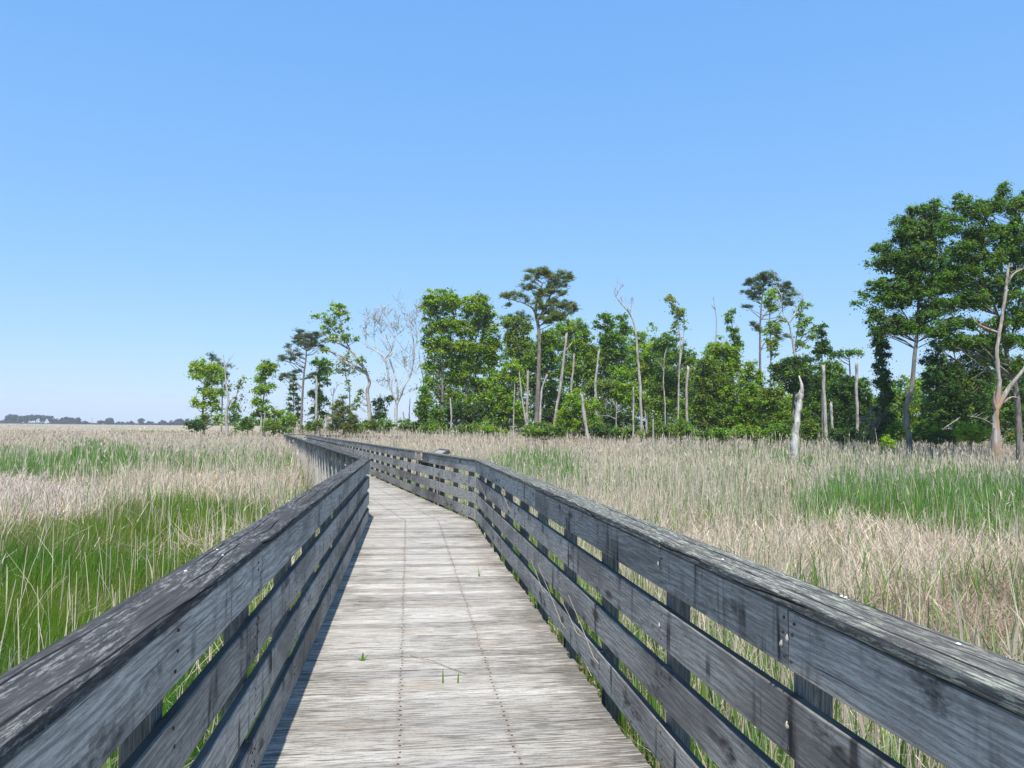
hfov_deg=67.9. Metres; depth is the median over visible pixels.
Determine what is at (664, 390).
dead tree
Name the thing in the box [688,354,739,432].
deciduous tree
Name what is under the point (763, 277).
pine tree
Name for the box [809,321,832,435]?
deciduous tree
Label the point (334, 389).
dead tree
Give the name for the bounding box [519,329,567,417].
deciduous tree
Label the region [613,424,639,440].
shrub
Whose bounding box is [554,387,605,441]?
deciduous tree
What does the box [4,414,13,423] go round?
distant tree
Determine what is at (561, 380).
dead tree
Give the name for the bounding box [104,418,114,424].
distant tree
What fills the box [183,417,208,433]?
shrub
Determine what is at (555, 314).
pine tree
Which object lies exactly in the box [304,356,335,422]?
deciduous tree
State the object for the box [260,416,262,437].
dead tree
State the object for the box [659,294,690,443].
deciduous tree
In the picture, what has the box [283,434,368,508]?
boardwalk railing
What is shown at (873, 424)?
dead tree
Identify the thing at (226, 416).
dead tree
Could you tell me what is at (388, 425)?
shrub
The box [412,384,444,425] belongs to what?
deciduous tree
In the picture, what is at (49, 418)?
distant tree
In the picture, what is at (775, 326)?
deciduous tree
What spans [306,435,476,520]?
boardwalk railing
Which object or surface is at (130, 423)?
distant tree
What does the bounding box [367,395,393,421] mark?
deciduous tree
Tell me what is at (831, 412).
dead tree
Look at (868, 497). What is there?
green reeds
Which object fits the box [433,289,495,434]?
deciduous tree
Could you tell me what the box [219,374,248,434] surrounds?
deciduous tree
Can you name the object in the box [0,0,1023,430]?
sky
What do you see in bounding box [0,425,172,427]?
water
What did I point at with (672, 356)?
deciduous tree
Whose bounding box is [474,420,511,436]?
shrub
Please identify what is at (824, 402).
dead tree
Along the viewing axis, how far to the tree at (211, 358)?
94.12 m
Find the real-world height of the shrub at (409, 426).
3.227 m
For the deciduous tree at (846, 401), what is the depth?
57.68 m
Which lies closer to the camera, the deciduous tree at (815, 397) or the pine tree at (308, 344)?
the deciduous tree at (815, 397)
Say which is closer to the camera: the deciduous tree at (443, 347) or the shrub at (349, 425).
the shrub at (349, 425)
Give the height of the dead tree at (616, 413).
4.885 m
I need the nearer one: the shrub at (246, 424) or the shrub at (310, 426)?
the shrub at (310, 426)
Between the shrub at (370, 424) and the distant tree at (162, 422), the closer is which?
the shrub at (370, 424)
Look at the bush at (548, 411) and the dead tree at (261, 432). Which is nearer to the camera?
the bush at (548, 411)
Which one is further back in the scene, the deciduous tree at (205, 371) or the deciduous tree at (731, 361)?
the deciduous tree at (205, 371)
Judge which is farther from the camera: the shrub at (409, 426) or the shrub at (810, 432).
the shrub at (409, 426)
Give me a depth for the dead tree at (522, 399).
68.98 m
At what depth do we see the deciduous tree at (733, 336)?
75.27 m
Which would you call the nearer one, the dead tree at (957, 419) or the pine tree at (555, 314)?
the dead tree at (957, 419)
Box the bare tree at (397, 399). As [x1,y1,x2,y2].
[357,288,434,433]
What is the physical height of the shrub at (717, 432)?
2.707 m
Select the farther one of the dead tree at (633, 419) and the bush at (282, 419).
the bush at (282, 419)
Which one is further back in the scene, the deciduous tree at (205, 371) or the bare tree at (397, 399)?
the deciduous tree at (205, 371)
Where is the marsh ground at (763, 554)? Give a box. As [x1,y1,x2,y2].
[1,422,1023,767]
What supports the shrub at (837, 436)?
on the marsh ground at (763, 554)
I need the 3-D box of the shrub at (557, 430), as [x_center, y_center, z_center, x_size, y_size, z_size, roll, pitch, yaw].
[2.550,4.240,59.715,4.304,3.204,2.708,1,-3,0]
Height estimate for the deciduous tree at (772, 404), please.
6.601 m
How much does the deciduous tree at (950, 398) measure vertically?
8.699 m
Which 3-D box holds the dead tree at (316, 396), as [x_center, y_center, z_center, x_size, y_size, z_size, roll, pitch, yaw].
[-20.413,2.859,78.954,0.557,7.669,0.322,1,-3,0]
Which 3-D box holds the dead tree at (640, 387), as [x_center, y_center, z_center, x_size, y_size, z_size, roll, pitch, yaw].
[9.260,-1.254,60.106,2.308,14.352,0.679,1,-3,-11]
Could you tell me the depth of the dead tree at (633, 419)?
60.91 m
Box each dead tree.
[223,351,237,433]
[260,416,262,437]
[314,375,317,434]
[326,415,329,434]
[330,385,337,432]
[450,398,451,435]
[513,383,514,438]
[519,372,526,435]
[526,370,528,425]
[539,374,547,427]
[553,332,571,442]
[570,353,574,437]
[580,392,589,447]
[594,349,599,438]
[597,398,634,441]
[614,279,642,439]
[632,387,633,446]
[652,418,653,447]
[660,349,666,441]
[685,365,689,444]
[711,296,716,442]
[771,272,803,408]
[790,376,803,464]
[822,365,827,448]
[829,401,833,449]
[855,360,858,449]
[856,405,891,449]
[930,417,959,455]
[967,263,1023,468]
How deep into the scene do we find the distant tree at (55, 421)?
895.45 m
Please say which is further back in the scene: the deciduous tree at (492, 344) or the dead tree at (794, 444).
the deciduous tree at (492, 344)
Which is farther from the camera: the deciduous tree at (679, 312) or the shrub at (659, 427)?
the deciduous tree at (679, 312)
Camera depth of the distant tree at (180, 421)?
895.85 m
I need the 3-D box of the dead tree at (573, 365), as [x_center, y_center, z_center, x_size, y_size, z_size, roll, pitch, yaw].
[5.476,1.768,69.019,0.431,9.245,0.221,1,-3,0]
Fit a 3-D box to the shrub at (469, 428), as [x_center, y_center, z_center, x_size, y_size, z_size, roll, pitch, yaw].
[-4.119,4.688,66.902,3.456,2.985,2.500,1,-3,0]
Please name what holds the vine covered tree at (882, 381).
on the marsh ground at (763, 554)
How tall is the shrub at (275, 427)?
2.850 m
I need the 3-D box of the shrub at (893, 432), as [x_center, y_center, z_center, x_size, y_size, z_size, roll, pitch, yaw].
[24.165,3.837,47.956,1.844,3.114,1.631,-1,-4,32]
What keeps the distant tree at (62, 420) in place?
on the marsh ground at (763, 554)
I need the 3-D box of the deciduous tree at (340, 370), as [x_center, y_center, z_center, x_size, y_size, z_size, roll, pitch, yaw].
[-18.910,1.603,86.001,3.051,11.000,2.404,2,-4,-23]
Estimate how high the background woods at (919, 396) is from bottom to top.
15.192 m
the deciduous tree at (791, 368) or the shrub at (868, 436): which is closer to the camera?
the shrub at (868, 436)
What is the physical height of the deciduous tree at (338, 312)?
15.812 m
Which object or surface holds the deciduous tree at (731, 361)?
on the marsh ground at (763, 554)
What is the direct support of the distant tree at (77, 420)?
on the marsh ground at (763, 554)
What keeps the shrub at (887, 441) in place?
on the marsh ground at (763, 554)
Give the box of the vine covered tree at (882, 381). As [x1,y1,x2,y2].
[862,331,900,450]
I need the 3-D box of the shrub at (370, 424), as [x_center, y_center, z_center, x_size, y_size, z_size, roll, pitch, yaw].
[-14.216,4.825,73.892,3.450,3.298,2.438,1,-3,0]
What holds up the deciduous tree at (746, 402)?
on the marsh ground at (763, 554)
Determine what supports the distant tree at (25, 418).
on the marsh ground at (763, 554)
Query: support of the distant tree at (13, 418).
on the marsh ground at (763, 554)
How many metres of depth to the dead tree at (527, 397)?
68.96 m
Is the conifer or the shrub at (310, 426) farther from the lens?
the conifer
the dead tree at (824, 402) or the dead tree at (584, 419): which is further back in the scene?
the dead tree at (584, 419)
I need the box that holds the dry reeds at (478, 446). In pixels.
[0,422,1023,767]
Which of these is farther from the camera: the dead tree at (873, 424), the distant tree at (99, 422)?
the distant tree at (99, 422)
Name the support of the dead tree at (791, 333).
on the marsh ground at (763, 554)
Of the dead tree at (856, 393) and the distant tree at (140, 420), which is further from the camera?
the distant tree at (140, 420)
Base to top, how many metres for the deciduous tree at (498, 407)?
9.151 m
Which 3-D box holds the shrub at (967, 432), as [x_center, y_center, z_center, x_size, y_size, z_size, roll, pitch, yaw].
[25.393,3.546,41.847,2.218,3.033,1.844,0,-3,18]
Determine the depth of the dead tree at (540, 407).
67.97 m
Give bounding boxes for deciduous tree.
[183,357,228,434]
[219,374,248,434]
[245,359,279,427]
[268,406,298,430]
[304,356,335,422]
[307,299,371,435]
[332,350,357,405]
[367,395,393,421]
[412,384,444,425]
[415,286,466,431]
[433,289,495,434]
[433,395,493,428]
[462,309,507,435]
[482,356,531,429]
[499,312,535,435]
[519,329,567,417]
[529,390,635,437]
[548,317,603,394]
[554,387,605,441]
[580,364,637,438]
[589,312,636,428]
[622,358,695,440]
[624,329,664,430]
[649,331,701,370]
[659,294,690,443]
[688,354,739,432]
[698,339,746,442]
[721,307,744,416]
[725,359,768,445]
[753,379,794,443]
[759,285,787,442]
[764,350,827,423]
[790,300,818,351]
[791,357,848,445]
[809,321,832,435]
[820,347,877,448]
[849,196,959,455]
[916,331,1004,453]
[921,180,1023,468]
[983,354,1023,438]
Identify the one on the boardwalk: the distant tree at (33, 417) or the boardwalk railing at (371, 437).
the boardwalk railing at (371, 437)
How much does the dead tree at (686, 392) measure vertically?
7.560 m
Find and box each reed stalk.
[538,566,565,628]
[568,595,598,663]
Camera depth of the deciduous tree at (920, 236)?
45.10 m
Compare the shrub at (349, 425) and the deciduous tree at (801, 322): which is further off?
the deciduous tree at (801, 322)
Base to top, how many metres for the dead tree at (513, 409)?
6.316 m
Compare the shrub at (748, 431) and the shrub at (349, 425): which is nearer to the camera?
the shrub at (748, 431)
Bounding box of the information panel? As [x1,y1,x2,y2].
[418,448,450,503]
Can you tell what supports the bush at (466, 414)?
on the marsh ground at (763, 554)
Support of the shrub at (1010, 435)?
on the marsh ground at (763, 554)
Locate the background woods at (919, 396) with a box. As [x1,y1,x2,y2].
[414,321,1023,441]
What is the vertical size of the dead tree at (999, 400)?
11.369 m
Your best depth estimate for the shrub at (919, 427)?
45.60 m
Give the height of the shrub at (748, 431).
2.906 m
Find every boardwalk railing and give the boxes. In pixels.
[0,459,370,767]
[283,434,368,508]
[286,434,362,441]
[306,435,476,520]
[314,435,423,444]
[475,459,1023,767]
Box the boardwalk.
[259,458,651,767]
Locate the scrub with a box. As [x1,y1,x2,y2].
[8,422,287,425]
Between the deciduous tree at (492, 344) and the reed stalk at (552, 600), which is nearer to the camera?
the reed stalk at (552, 600)
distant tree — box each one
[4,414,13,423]
[10,414,18,423]
[15,416,23,423]
[21,415,29,423]
[28,414,41,423]
[38,415,47,423]
[47,416,54,422]
[49,418,58,423]
[59,417,68,423]
[67,417,74,423]
[73,417,81,423]
[96,420,105,424]
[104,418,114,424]
[125,421,135,424]
[137,418,144,424]
[158,420,166,424]
[173,418,183,424]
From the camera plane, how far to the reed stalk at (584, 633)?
5.03 m
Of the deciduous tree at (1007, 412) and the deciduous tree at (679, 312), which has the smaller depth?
the deciduous tree at (1007, 412)
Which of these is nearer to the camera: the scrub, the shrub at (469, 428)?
the shrub at (469, 428)
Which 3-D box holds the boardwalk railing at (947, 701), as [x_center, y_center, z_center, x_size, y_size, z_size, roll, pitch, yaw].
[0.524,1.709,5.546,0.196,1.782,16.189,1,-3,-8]
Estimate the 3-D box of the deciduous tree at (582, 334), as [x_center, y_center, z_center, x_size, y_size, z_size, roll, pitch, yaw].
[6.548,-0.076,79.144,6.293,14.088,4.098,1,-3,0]
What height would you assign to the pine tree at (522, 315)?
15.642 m
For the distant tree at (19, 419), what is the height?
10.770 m
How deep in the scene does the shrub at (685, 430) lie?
59.48 m
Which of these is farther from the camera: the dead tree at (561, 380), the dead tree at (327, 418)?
the dead tree at (327, 418)
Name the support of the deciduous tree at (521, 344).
on the marsh ground at (763, 554)
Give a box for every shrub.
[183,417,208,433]
[230,416,258,434]
[259,421,293,436]
[298,418,325,433]
[322,394,364,434]
[350,418,378,434]
[370,417,398,433]
[394,418,421,434]
[415,417,448,434]
[446,421,480,436]
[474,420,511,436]
[517,420,570,445]
[588,423,623,439]
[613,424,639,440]
[635,418,680,439]
[673,418,699,445]
[695,426,734,444]
[728,423,769,441]
[758,421,791,444]
[799,416,827,448]
[826,426,860,449]
[856,428,883,450]
[878,420,905,447]
[879,434,900,452]
[910,418,944,452]
[924,426,960,447]
[949,421,991,453]
[1001,423,1023,445]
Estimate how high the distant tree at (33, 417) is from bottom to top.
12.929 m
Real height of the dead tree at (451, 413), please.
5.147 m
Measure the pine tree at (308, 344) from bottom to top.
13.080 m
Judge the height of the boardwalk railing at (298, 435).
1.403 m
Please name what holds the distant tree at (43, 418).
on the marsh ground at (763, 554)
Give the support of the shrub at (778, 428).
on the marsh ground at (763, 554)
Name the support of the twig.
on the boardwalk
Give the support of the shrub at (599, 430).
on the marsh ground at (763, 554)
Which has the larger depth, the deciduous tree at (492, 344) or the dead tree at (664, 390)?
the deciduous tree at (492, 344)
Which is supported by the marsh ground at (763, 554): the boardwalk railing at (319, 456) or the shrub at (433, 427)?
the shrub at (433, 427)
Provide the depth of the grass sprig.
5.28 m
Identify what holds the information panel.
on the marsh ground at (763, 554)
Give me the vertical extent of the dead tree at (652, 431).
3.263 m
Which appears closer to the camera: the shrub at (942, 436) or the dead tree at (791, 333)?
the shrub at (942, 436)
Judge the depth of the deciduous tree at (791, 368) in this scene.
60.70 m
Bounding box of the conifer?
[285,374,306,432]
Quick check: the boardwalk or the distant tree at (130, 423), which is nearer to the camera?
the boardwalk
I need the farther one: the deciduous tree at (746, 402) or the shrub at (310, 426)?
the shrub at (310, 426)
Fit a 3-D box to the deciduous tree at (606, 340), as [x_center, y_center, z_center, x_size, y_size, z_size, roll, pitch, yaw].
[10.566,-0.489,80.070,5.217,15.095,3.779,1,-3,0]
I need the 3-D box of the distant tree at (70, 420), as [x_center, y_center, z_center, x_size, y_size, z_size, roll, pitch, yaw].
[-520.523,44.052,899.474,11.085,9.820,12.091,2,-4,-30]
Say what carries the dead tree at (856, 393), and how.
on the marsh ground at (763, 554)
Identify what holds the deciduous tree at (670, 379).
on the marsh ground at (763, 554)
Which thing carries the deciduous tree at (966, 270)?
on the marsh ground at (763, 554)
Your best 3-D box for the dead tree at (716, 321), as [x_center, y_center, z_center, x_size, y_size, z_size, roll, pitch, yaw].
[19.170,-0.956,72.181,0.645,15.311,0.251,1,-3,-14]
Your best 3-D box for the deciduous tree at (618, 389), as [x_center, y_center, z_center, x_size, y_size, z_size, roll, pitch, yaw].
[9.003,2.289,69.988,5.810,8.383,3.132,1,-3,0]
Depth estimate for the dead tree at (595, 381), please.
69.06 m
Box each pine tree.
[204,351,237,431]
[274,326,326,433]
[496,309,533,431]
[497,265,582,444]
[738,269,800,439]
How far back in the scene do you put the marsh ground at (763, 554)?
10.88 m
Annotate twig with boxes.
[410,655,466,673]
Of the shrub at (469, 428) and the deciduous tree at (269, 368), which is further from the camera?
the deciduous tree at (269, 368)
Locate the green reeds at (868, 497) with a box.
[0,429,1023,767]
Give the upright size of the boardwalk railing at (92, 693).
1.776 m

